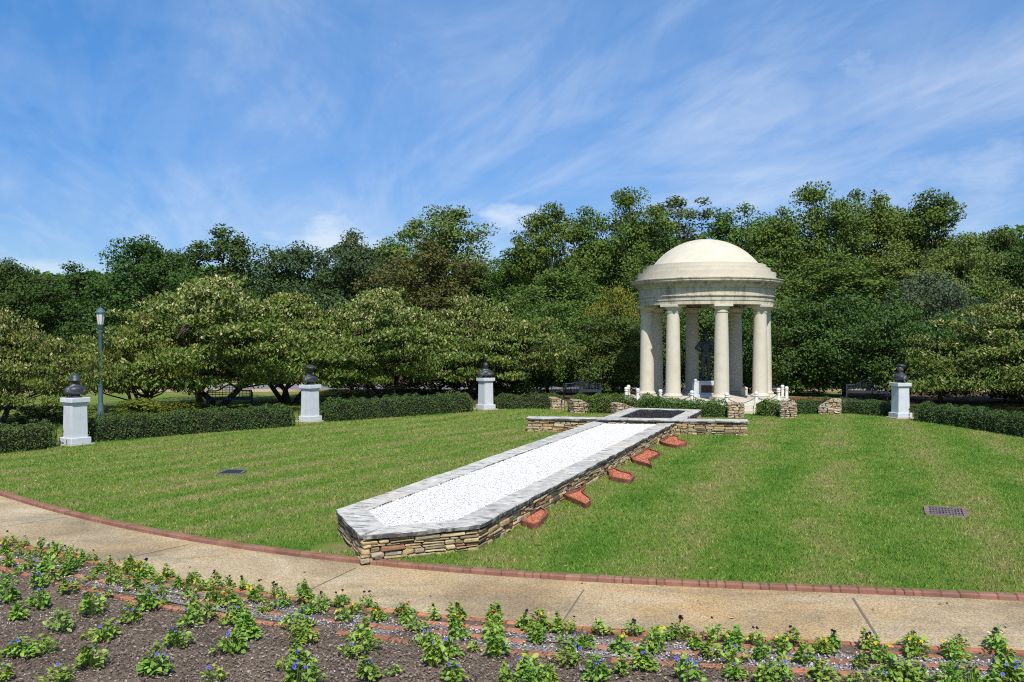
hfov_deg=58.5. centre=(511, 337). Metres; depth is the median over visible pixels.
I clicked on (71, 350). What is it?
magnolia tree
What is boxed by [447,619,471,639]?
pansy
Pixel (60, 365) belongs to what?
magnolia tree
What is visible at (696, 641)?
pansy
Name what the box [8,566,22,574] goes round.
pansy
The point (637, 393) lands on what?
bollard
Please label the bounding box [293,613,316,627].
pansy
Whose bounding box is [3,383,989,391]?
road kerb
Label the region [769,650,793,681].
pansy
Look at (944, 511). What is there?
drain grate
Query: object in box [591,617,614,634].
pansy
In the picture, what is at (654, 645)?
pansy
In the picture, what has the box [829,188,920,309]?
tulip tree
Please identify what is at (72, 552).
pansy
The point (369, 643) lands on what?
pansy
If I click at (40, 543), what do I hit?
pansy
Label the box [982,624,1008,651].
pansy
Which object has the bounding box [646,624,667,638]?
pansy
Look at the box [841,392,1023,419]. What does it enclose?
mulch ground
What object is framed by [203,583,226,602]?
pansy
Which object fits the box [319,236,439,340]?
oak tree
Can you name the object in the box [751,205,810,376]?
tulip tree
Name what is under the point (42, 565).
pansy
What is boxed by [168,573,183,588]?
pansy
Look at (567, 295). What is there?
tulip tree
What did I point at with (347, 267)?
oak tree
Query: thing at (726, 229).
tulip tree
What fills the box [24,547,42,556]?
pansy
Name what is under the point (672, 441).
gravel bed
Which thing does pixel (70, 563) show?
pansy
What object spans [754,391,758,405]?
bollard
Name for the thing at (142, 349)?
dogwood tree
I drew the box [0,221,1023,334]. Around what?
forest
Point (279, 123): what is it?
sky
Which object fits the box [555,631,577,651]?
pansy
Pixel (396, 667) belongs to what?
pansy
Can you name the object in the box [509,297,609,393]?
magnolia tree
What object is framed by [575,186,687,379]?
tulip tree
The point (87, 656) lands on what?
pansy
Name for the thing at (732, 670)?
pansy
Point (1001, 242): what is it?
oak tree
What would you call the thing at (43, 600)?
pansy
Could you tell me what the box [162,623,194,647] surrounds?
pansy
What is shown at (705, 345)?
statue
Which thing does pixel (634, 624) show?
pansy
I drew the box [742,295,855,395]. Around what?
magnolia tree
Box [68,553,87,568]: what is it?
pansy
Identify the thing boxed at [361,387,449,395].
shrub
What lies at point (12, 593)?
pansy
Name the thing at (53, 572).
pansy
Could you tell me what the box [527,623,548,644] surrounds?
pansy
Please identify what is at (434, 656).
pansy
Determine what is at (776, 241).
tulip tree
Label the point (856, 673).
pansy
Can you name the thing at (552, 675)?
pansy
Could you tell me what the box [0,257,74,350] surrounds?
oak tree
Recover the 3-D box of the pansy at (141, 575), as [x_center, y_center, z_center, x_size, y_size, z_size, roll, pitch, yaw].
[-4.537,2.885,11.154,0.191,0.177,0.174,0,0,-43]
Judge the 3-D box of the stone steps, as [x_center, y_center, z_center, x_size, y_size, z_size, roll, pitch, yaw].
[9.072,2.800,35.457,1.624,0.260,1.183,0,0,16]
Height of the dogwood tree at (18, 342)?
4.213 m
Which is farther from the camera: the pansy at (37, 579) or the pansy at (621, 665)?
the pansy at (37, 579)
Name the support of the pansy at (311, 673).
on the mulch
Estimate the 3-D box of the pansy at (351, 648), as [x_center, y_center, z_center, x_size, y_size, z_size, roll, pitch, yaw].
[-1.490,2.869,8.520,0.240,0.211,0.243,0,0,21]
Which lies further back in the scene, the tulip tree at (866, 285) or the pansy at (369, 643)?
the tulip tree at (866, 285)
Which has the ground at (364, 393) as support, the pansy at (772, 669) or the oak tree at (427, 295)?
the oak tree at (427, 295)
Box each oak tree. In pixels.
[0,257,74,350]
[6,260,130,344]
[57,234,206,348]
[122,223,290,364]
[241,240,346,327]
[307,228,419,332]
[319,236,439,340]
[333,236,491,350]
[948,225,1023,336]
[984,239,1023,311]
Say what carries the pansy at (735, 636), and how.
on the gravel strip
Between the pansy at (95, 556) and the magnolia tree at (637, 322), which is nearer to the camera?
the pansy at (95, 556)
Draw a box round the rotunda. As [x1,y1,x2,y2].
[629,239,794,405]
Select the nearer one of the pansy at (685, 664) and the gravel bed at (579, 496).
the pansy at (685, 664)
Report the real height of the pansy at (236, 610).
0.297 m
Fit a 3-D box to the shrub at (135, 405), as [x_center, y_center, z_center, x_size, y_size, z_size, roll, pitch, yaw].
[-13.428,2.641,33.483,2.183,0.930,2.510,0,0,-3]
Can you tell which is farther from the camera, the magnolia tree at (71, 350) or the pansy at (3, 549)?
the magnolia tree at (71, 350)
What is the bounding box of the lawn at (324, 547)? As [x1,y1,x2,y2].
[0,394,1023,593]
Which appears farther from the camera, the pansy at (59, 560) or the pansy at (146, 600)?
the pansy at (59, 560)
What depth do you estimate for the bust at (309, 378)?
31.45 m
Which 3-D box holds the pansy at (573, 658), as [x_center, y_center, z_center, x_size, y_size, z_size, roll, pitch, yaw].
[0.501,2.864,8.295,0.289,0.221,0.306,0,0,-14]
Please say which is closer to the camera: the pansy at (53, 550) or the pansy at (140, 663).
the pansy at (140, 663)
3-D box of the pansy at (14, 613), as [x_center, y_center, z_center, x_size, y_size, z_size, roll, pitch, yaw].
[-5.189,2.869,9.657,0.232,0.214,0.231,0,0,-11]
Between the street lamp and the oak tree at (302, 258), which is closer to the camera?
the street lamp
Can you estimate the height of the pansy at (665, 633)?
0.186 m
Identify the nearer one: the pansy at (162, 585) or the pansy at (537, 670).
the pansy at (537, 670)
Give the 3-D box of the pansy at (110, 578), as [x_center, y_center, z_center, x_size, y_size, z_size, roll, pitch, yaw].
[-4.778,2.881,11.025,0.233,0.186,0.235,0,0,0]
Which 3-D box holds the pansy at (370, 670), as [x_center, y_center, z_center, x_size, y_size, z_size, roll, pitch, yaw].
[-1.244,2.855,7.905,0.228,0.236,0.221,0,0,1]
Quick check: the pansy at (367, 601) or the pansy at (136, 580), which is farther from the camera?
the pansy at (136, 580)
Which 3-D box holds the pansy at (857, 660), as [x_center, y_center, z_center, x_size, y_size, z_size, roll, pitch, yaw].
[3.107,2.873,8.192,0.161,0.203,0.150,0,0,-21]
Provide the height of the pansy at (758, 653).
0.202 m
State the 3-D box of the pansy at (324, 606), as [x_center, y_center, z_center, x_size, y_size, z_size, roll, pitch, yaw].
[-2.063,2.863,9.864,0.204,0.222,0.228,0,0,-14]
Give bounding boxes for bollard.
[636,388,639,399]
[690,390,693,400]
[724,393,728,404]
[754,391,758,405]
[776,388,780,399]
[780,385,783,395]
[785,386,788,397]
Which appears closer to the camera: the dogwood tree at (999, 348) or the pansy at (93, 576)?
the pansy at (93, 576)
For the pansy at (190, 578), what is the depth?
11.03 m
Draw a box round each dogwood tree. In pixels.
[0,307,127,425]
[19,273,374,408]
[50,312,213,406]
[199,291,393,403]
[253,286,502,400]
[365,294,589,397]
[874,289,1023,401]
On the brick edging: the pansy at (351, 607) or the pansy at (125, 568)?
the pansy at (125, 568)
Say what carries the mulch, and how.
on the ground at (364, 393)
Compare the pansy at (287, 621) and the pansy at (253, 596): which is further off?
the pansy at (253, 596)
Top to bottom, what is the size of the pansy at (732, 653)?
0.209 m
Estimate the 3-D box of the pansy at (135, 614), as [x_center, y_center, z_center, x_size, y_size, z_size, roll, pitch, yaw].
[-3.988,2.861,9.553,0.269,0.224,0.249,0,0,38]
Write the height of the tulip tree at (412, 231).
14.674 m
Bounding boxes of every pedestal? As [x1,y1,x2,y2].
[56,397,93,446]
[295,384,323,422]
[473,378,497,409]
[687,379,713,396]
[886,382,913,418]
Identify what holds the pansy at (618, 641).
on the gravel strip
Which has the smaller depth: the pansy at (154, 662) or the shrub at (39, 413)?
the pansy at (154, 662)
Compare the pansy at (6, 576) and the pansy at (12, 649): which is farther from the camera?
the pansy at (6, 576)
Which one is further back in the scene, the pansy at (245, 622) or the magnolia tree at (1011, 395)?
the magnolia tree at (1011, 395)
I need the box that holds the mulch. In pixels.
[0,541,1023,681]
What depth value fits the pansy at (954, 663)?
8.01 m
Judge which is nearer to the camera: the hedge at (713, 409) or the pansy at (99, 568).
the pansy at (99, 568)
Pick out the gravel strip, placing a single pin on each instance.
(551, 649)
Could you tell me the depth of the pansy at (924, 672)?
7.81 m
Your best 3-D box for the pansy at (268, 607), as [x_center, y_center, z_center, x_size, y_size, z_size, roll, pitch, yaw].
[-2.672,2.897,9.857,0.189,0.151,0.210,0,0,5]
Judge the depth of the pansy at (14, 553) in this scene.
12.39 m
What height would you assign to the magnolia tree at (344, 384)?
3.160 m
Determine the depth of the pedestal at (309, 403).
31.41 m
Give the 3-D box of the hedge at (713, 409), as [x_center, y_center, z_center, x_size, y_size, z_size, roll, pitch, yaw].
[6.227,2.480,34.170,3.962,0.875,1.308,0,0,29]
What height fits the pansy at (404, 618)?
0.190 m
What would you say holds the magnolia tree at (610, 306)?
on the ground at (364, 393)
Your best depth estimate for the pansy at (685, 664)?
7.87 m
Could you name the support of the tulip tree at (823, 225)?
on the ground at (364, 393)
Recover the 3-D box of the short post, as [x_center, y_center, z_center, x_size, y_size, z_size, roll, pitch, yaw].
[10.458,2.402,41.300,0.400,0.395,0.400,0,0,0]
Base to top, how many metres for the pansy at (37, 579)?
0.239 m
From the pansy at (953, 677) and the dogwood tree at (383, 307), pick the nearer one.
the pansy at (953, 677)
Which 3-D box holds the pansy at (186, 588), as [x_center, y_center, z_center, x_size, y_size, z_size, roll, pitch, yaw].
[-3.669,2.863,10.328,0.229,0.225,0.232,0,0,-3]
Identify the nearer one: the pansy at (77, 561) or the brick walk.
the pansy at (77, 561)
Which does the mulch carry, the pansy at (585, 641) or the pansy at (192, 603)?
the pansy at (192, 603)
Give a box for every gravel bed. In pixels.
[520,507,547,529]
[563,484,590,508]
[607,467,634,483]
[630,448,659,468]
[659,435,686,447]
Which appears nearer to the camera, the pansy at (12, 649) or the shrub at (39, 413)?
the pansy at (12, 649)
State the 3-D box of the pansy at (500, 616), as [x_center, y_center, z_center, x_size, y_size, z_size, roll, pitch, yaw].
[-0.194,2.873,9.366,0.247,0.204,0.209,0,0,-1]
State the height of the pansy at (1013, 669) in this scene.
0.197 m
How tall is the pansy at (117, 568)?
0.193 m
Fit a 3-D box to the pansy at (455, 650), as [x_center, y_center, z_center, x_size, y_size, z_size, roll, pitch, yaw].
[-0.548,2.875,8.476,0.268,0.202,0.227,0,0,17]
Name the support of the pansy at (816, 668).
on the mulch
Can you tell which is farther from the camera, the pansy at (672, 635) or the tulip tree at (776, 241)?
the tulip tree at (776, 241)
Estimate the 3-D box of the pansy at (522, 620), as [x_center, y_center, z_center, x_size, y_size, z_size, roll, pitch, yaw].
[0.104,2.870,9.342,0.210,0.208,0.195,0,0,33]
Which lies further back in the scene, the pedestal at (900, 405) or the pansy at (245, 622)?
the pedestal at (900, 405)
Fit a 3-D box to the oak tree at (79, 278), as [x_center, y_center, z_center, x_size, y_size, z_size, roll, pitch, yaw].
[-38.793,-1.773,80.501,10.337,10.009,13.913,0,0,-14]
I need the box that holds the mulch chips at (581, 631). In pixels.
[12,546,1022,657]
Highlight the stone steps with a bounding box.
[744,405,755,413]
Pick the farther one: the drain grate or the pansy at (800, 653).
the drain grate
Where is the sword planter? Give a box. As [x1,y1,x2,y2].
[336,408,748,563]
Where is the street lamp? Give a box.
[95,306,105,417]
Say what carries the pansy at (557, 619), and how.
on the mulch
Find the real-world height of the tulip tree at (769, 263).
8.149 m
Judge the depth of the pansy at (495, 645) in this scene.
8.45 m
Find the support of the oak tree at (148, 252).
on the ground at (364, 393)
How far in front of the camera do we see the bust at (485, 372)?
36.83 m
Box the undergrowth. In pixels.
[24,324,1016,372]
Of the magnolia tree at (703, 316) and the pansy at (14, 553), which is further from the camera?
the magnolia tree at (703, 316)
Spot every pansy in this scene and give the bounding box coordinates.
[0,542,12,555]
[0,572,19,583]
[0,578,20,602]
[0,634,37,658]
[0,662,14,681]
[1,530,18,544]
[1,552,15,566]
[6,600,29,620]
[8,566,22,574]
[10,545,25,556]
[13,535,29,546]
[18,557,35,568]
[19,587,50,608]
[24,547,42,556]
[26,633,60,656]
[28,569,47,587]
[33,661,74,681]
[34,537,49,550]
[36,552,58,572]
[39,548,49,559]
[42,561,63,581]
[42,601,73,631]
[46,541,64,554]
[53,553,64,565]
[57,556,75,575]
[57,575,78,593]
[63,544,79,558]
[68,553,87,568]
[73,640,111,669]
[76,587,108,615]
[78,549,86,559]
[80,570,99,581]
[80,617,121,641]
[84,549,100,562]
[90,561,107,573]
[98,589,112,597]
[103,554,116,565]
[104,568,125,583]
[105,560,124,573]
[118,602,142,622]
[119,562,133,575]
[121,570,144,589]
[122,554,137,569]
[131,559,155,576]
[133,585,157,610]
[134,567,147,579]
[136,640,174,676]
[136,654,153,674]
[138,558,155,573]
[139,592,163,609]
[145,572,166,585]
[151,583,167,595]
[160,596,170,604]
[162,563,175,577]
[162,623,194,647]
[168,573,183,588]
[176,605,203,625]
[179,582,198,599]
[182,590,203,611]
[185,566,201,581]
[191,578,212,590]
[197,595,217,621]
[199,663,231,681]
[202,570,222,586]
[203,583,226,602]
[208,627,249,654]
[216,614,229,625]
[217,586,239,606]
[219,575,236,587]
[224,596,246,623]
[232,608,261,638]
[239,575,251,589]
[245,585,267,601]
[247,579,267,593]
[256,600,272,612]
[268,581,286,596]
[272,590,295,607]
[275,656,287,670]
[278,613,309,629]
[284,655,308,681]
[286,622,319,644]
[287,639,311,669]
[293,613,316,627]
[294,579,316,602]
[294,598,315,614]
[302,658,327,681]
[312,591,332,604]
[314,592,329,613]
[333,589,350,606]
[333,602,352,621]
[337,633,360,658]
[346,602,363,614]
[348,613,372,638]
[355,590,374,607]
[355,631,382,652]
[355,654,382,680]
[369,602,388,620]
[384,664,401,675]
[391,601,415,615]
[398,606,413,623]
[402,614,428,632]
[410,629,441,646]
[420,632,447,666]
[425,602,441,620]
[439,637,465,656]
[440,655,468,681]
[445,600,466,620]
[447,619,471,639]
[448,609,463,629]
[467,640,479,651]
[481,612,506,640]
[482,610,503,625]
[482,627,510,657]
[485,600,501,618]
[497,659,518,681]
[513,658,538,681]
[515,609,530,629]
[515,648,541,676]
[520,618,544,633]
[522,666,548,681]
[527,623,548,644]
[528,606,550,627]
[535,663,559,681]
[547,611,562,631]
[550,642,581,667]
[555,616,577,633]
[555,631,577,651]
[569,631,595,648]
[580,653,611,681]
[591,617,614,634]
[607,632,634,655]
[612,654,632,675]
[623,618,645,635]
[628,642,658,670]
[641,627,667,653]
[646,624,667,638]
[649,625,672,642]
[662,623,677,639]
[669,615,692,639]
[670,652,707,681]
[687,631,703,649]
[699,636,722,658]
[700,616,727,641]
[711,644,750,664]
[720,623,744,650]
[721,661,749,679]
[743,626,765,643]
[751,639,770,660]
[752,662,780,681]
[753,660,779,681]
[766,634,793,653]
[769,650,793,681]
[775,625,802,645]
[791,639,815,664]
[805,656,840,681]
[811,636,838,654]
[825,629,841,647]
[843,671,863,681]
[851,647,870,669]
[856,626,878,649]
[862,667,893,681]
[868,634,892,662]
[874,647,904,679]
[882,652,927,681]
[896,631,918,643]
[900,630,931,659]
[904,663,937,681]
[932,663,964,681]
[940,638,973,661]
[946,661,965,674]
[950,630,969,649]
[957,660,986,681]
[974,668,1004,681]
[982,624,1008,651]
[989,658,1023,681]
[994,638,1020,663]
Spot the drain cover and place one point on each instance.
(233, 471)
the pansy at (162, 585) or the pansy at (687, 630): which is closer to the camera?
the pansy at (687, 630)
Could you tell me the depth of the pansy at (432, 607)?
9.60 m
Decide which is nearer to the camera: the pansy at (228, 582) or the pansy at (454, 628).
the pansy at (454, 628)
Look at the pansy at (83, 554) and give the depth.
12.11 m
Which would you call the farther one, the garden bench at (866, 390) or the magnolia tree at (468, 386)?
the magnolia tree at (468, 386)
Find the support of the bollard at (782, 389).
on the lawn at (324, 547)
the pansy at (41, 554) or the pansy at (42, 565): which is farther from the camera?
the pansy at (41, 554)
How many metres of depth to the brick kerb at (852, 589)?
11.19 m
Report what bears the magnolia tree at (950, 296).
on the ground at (364, 393)
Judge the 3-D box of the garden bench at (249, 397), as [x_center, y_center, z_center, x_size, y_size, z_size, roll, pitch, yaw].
[-11.662,2.416,37.765,1.810,0.968,0.590,0,0,-20]
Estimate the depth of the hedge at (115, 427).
27.48 m
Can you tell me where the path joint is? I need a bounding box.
[2,517,876,633]
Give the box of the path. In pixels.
[0,496,1023,649]
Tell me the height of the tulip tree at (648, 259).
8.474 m
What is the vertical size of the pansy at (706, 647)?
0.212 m
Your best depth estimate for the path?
10.42 m
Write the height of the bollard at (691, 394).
0.830 m
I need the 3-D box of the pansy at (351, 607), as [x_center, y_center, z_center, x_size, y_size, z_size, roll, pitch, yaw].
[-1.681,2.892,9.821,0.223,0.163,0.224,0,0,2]
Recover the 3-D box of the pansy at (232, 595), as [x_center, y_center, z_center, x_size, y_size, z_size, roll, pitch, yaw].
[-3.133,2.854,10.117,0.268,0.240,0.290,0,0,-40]
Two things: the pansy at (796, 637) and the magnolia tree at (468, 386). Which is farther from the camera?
the magnolia tree at (468, 386)
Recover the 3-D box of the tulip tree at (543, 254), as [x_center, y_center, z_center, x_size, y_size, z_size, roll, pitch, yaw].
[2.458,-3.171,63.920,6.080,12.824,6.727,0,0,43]
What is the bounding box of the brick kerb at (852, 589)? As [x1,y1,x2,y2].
[0,490,1023,600]
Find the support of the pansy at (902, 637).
on the brick edging
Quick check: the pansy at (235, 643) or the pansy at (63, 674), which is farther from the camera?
the pansy at (235, 643)
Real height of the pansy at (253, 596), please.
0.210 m
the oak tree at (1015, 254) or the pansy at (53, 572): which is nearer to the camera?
the pansy at (53, 572)
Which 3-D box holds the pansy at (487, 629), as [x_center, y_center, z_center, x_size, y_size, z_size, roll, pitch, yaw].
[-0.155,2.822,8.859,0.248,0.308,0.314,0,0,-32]
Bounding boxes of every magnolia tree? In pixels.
[3,341,80,374]
[25,345,84,372]
[73,334,126,374]
[322,357,383,390]
[358,340,439,389]
[407,345,468,391]
[451,348,505,391]
[464,317,559,396]
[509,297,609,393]
[559,311,640,394]
[576,280,640,381]
[605,310,685,387]
[663,308,749,390]
[698,309,792,392]
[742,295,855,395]
[785,288,906,396]
[843,298,945,399]
[874,265,991,379]
[892,311,1003,401]
[960,322,1023,402]
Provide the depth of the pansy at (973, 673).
7.77 m
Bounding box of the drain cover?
[215,469,246,474]
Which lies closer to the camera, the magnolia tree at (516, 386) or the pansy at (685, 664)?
the pansy at (685, 664)
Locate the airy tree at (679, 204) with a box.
[616,195,725,335]
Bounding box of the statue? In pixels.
[695,333,713,380]
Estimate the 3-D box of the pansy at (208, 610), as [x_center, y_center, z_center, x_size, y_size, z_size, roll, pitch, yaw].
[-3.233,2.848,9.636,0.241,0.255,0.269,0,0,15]
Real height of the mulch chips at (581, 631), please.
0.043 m
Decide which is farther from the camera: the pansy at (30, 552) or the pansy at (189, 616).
the pansy at (30, 552)
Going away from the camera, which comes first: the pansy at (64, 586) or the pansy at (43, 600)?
the pansy at (43, 600)
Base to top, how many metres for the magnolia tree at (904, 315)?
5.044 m
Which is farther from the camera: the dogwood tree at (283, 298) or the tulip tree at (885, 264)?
the tulip tree at (885, 264)
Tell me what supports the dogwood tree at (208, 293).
on the lawn at (324, 547)
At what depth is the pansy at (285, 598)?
10.02 m
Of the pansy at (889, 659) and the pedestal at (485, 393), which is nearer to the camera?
the pansy at (889, 659)
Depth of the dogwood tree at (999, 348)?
35.99 m
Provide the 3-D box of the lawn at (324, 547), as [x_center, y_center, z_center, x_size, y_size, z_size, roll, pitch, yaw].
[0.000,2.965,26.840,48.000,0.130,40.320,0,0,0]
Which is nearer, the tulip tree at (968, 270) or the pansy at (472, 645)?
the pansy at (472, 645)
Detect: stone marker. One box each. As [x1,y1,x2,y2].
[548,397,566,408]
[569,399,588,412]
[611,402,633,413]
[727,402,744,417]
[779,401,796,417]
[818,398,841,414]
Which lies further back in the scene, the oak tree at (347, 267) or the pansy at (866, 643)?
the oak tree at (347, 267)
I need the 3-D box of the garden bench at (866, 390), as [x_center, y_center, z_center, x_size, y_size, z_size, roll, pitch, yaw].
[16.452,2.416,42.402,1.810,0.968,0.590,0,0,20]
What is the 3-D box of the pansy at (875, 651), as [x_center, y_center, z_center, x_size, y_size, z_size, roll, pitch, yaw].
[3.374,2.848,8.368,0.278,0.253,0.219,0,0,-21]
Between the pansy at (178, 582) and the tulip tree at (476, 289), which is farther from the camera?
the tulip tree at (476, 289)
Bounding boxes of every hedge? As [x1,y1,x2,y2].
[0,418,63,452]
[87,402,298,442]
[319,391,477,421]
[493,392,563,408]
[564,392,637,413]
[635,391,727,416]
[753,398,785,415]
[786,396,890,415]
[908,400,1023,436]
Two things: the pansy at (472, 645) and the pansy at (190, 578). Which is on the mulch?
the pansy at (472, 645)
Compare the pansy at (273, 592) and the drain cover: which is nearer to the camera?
the pansy at (273, 592)
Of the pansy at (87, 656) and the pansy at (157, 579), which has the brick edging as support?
the pansy at (157, 579)
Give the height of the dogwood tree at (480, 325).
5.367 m
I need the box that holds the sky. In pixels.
[0,0,1023,289]
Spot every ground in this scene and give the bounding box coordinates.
[2,373,981,648]
[420,392,635,405]
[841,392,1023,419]
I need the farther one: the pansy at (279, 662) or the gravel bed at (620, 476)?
the gravel bed at (620, 476)
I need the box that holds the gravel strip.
[0,551,1023,680]
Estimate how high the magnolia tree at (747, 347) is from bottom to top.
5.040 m
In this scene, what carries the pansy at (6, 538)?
on the mulch
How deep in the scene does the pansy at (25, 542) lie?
12.96 m
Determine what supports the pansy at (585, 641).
on the gravel strip
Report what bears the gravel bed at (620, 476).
on the lawn at (324, 547)
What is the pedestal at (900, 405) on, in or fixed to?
on the mulch ground at (914, 399)
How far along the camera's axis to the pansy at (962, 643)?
8.69 m
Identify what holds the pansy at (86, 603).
on the mulch
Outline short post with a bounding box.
[739,387,747,394]
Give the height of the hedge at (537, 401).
0.718 m
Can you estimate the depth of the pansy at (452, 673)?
7.83 m
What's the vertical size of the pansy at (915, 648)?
0.261 m
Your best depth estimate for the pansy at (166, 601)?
10.13 m
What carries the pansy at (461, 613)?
on the mulch
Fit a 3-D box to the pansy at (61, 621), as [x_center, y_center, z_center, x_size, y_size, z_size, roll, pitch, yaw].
[-4.565,2.826,9.251,0.287,0.302,0.320,0,0,-41]
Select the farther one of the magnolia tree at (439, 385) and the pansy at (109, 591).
the magnolia tree at (439, 385)
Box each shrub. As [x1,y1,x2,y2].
[6,404,94,423]
[110,397,176,418]
[146,401,210,414]
[319,389,377,397]
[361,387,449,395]
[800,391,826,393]
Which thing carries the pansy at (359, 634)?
on the mulch
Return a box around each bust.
[63,374,86,397]
[302,365,317,384]
[478,362,493,377]
[892,364,907,382]
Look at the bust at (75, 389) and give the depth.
24.70 m
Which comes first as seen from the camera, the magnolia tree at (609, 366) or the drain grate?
the drain grate
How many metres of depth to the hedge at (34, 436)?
23.53 m
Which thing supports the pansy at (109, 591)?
on the mulch
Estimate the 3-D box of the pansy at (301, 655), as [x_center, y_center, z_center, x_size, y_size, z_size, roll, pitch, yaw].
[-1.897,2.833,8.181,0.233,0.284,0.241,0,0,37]
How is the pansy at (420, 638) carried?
on the mulch
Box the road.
[3,385,877,388]
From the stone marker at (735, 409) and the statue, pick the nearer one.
the stone marker at (735, 409)
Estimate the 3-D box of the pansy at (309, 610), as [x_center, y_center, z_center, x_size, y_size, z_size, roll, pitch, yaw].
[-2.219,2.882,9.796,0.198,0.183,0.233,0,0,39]
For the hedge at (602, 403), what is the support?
on the lawn at (324, 547)
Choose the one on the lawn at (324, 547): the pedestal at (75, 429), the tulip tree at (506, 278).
the pedestal at (75, 429)
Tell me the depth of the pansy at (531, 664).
7.84 m
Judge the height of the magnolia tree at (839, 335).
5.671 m
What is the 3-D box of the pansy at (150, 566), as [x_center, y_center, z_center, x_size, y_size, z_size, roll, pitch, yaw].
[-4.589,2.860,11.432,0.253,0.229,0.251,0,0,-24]
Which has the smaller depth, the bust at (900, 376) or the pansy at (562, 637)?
the pansy at (562, 637)
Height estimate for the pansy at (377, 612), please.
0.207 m
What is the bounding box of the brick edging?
[0,537,1023,681]
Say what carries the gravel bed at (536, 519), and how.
on the lawn at (324, 547)
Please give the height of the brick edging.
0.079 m
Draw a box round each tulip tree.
[386,204,500,319]
[452,257,519,320]
[480,247,537,318]
[507,271,618,384]
[509,201,598,377]
[547,206,632,326]
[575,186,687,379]
[615,251,683,381]
[700,203,790,364]
[701,256,806,382]
[734,217,826,380]
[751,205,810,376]
[772,180,878,333]
[783,252,904,385]
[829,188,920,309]
[851,241,950,375]
[855,205,939,314]
[882,187,981,371]
[917,231,1021,375]
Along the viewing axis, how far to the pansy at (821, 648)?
8.54 m
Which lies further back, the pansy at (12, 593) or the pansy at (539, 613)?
the pansy at (12, 593)
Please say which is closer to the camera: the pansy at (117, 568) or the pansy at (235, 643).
the pansy at (235, 643)
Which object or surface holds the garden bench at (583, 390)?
on the mulch ground at (567, 395)
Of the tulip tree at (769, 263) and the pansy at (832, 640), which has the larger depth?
the tulip tree at (769, 263)
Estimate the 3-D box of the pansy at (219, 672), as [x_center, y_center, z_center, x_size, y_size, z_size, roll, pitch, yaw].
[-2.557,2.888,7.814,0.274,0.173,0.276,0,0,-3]
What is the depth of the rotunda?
38.44 m
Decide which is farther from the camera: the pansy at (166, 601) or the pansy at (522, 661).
the pansy at (166, 601)
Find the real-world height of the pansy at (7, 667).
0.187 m
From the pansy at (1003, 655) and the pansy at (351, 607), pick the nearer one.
the pansy at (1003, 655)
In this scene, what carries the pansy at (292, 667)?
on the mulch
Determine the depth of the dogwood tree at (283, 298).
39.41 m
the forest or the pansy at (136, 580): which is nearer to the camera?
the pansy at (136, 580)
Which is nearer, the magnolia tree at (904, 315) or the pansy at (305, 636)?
the pansy at (305, 636)
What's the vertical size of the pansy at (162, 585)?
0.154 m
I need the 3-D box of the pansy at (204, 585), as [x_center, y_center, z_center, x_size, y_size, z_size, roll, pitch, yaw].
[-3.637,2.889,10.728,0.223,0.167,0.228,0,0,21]
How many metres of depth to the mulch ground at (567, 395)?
46.62 m
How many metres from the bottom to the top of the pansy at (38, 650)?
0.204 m
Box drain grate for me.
[924,505,968,517]
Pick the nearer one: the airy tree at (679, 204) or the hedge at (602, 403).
the hedge at (602, 403)
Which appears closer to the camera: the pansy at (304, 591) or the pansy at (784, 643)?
the pansy at (784, 643)
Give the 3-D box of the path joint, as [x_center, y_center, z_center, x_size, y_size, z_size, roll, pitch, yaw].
[-2.154,2.946,11.705,12.730,0.001,2.175,0,0,23]
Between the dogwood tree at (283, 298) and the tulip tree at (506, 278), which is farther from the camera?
the tulip tree at (506, 278)
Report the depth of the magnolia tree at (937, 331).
40.38 m
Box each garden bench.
[206,384,252,406]
[563,378,601,396]
[846,379,887,400]
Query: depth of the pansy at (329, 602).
10.08 m
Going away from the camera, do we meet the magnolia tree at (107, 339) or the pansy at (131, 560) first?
the pansy at (131, 560)
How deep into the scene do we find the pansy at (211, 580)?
10.85 m
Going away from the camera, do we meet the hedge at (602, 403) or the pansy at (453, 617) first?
the pansy at (453, 617)
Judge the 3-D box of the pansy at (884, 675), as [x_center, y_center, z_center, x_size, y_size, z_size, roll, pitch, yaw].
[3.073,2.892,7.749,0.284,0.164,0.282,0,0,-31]
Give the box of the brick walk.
[788,397,823,400]
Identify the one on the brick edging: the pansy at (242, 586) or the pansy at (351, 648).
the pansy at (242, 586)
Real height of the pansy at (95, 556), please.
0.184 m
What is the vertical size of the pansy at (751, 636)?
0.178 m

